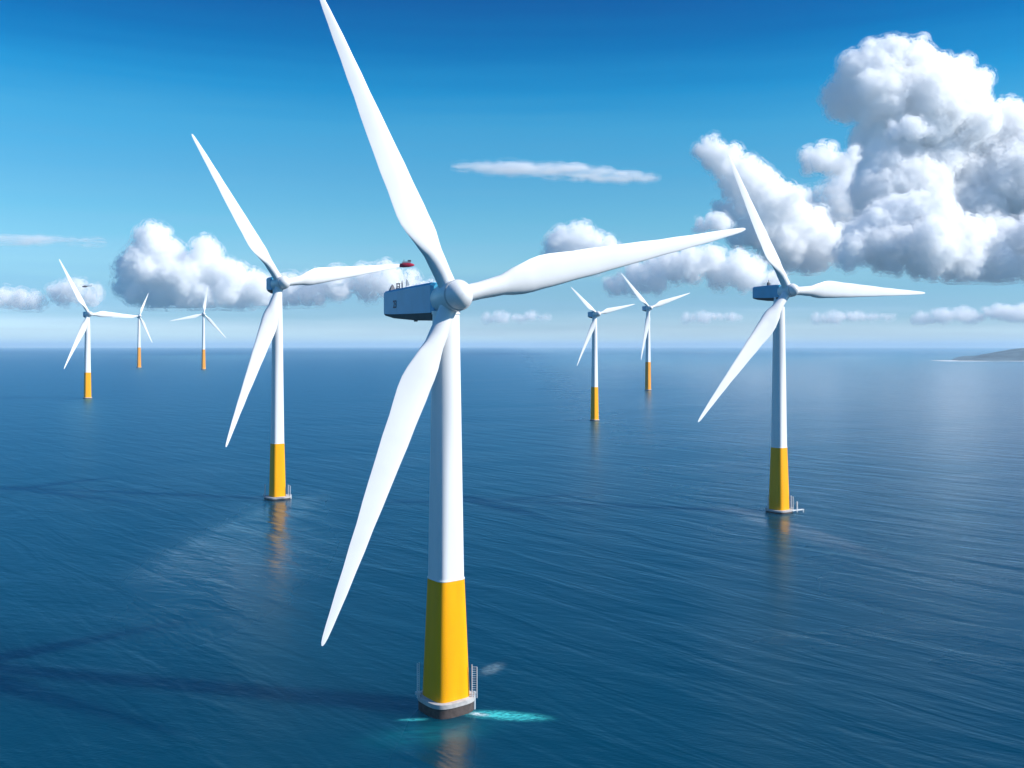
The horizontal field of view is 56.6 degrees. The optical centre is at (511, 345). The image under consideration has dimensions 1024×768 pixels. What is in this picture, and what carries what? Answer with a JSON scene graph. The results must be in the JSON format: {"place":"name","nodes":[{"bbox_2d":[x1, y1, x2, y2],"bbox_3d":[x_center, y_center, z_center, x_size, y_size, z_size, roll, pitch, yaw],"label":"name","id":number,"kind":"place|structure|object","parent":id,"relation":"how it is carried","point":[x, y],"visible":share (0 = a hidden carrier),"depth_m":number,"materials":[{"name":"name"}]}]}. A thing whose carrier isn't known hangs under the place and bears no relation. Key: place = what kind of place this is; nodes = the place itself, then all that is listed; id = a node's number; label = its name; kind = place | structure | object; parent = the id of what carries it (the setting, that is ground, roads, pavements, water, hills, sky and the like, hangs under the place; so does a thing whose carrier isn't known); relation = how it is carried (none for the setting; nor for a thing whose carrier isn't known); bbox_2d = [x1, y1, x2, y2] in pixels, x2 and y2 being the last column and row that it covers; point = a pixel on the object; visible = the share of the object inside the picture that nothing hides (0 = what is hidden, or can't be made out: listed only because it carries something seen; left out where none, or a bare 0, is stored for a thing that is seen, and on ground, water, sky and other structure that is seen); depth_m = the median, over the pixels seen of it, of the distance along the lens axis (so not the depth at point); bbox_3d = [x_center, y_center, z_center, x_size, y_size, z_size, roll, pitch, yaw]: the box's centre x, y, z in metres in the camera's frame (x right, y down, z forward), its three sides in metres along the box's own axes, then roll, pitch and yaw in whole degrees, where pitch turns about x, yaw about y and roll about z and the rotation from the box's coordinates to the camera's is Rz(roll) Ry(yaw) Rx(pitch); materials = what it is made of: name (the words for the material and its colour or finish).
{"place":"outdoors","nodes":[
{"label":"outdoors","id":0,"kind":"place"},
{"bbox_2d":[399,260,413,267],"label":"aerial craft","id":1,"kind":"object","parent":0,"point":[408,263],"visible":1,"depth_m":433.21,"materials":[{"name":"red metal"}]},
{"bbox_2d":[0,347,1023,767],"bbox_3d":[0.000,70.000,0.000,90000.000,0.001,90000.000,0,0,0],"label":"sea","id":2,"kind":"structure","parent":0,"point":[650,583],"depth_m":304.35,"materials":[{"name":"liquid"}]},
{"bbox_2d":[59,259,135,398],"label":"wind turbine","id":3,"kind":"object","parent":2,"relation":"in","point":[85,326],"visible":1,"depth_m":1262.80,"materials":[{"name":"white paint"}]},
{"bbox_2d":[121,295,151,367],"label":"wind turbine","id":4,"kind":"object","parent":2,"relation":"in","point":[139,343],"visible":0.89,"depth_m":3047.52,"materials":[{"name":"white paint"}]},
{"bbox_2d":[171,287,225,369],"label":"wind turbine","id":5,"kind":"object","parent":2,"relation":"in","point":[203,365],"visible":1,"depth_m":2826.54,"materials":[{"name":"white paint"}]},
{"bbox_2d":[192,134,398,500],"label":"wind turbine","id":6,"kind":"object","parent":2,"relation":"in","point":[271,323],"visible":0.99,"depth_m":432.64,"materials":[{"name":"white paint"}]},
{"bbox_2d":[320,0,745,718],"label":"wind turbine","id":7,"kind":"object","parent":2,"relation":"in","point":[442,300],"visible":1,"depth_m":180.39,"materials":[{"name":"white paint"}]},
{"bbox_2d":[571,287,633,420],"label":"wind turbine","id":8,"kind":"object","parent":2,"relation":"in","point":[593,315],"visible":0.99,"depth_m":887.78,"materials":[{"name":"white paint"}]},
{"bbox_2d":[621,273,689,389],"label":"wind turbine","id":9,"kind":"object","parent":2,"relation":"in","point":[647,308],"visible":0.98,"depth_m":1497.63,"materials":[{"name":"white paint"}]},
{"bbox_2d":[698,155,924,513],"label":"wind turbine","id":10,"kind":"object","parent":2,"relation":"in","point":[771,321],"visible":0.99,"depth_m":397.86,"materials":[{"name":"white paint"}]},
{"bbox_2d":[0,0,1023,347],"label":"sky","id":11,"kind":"structure","parent":0,"point":[523,130],"materials":[{"name":"blue"}]},
{"bbox_2d":[952,348,1023,360],"bbox_3d":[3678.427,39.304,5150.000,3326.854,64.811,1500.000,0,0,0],"label":"headland","id":12,"kind":"structure","parent":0,"point":[1017,354],"depth_m":4549.42,"materials":[{"name":"grey"}]}
]}

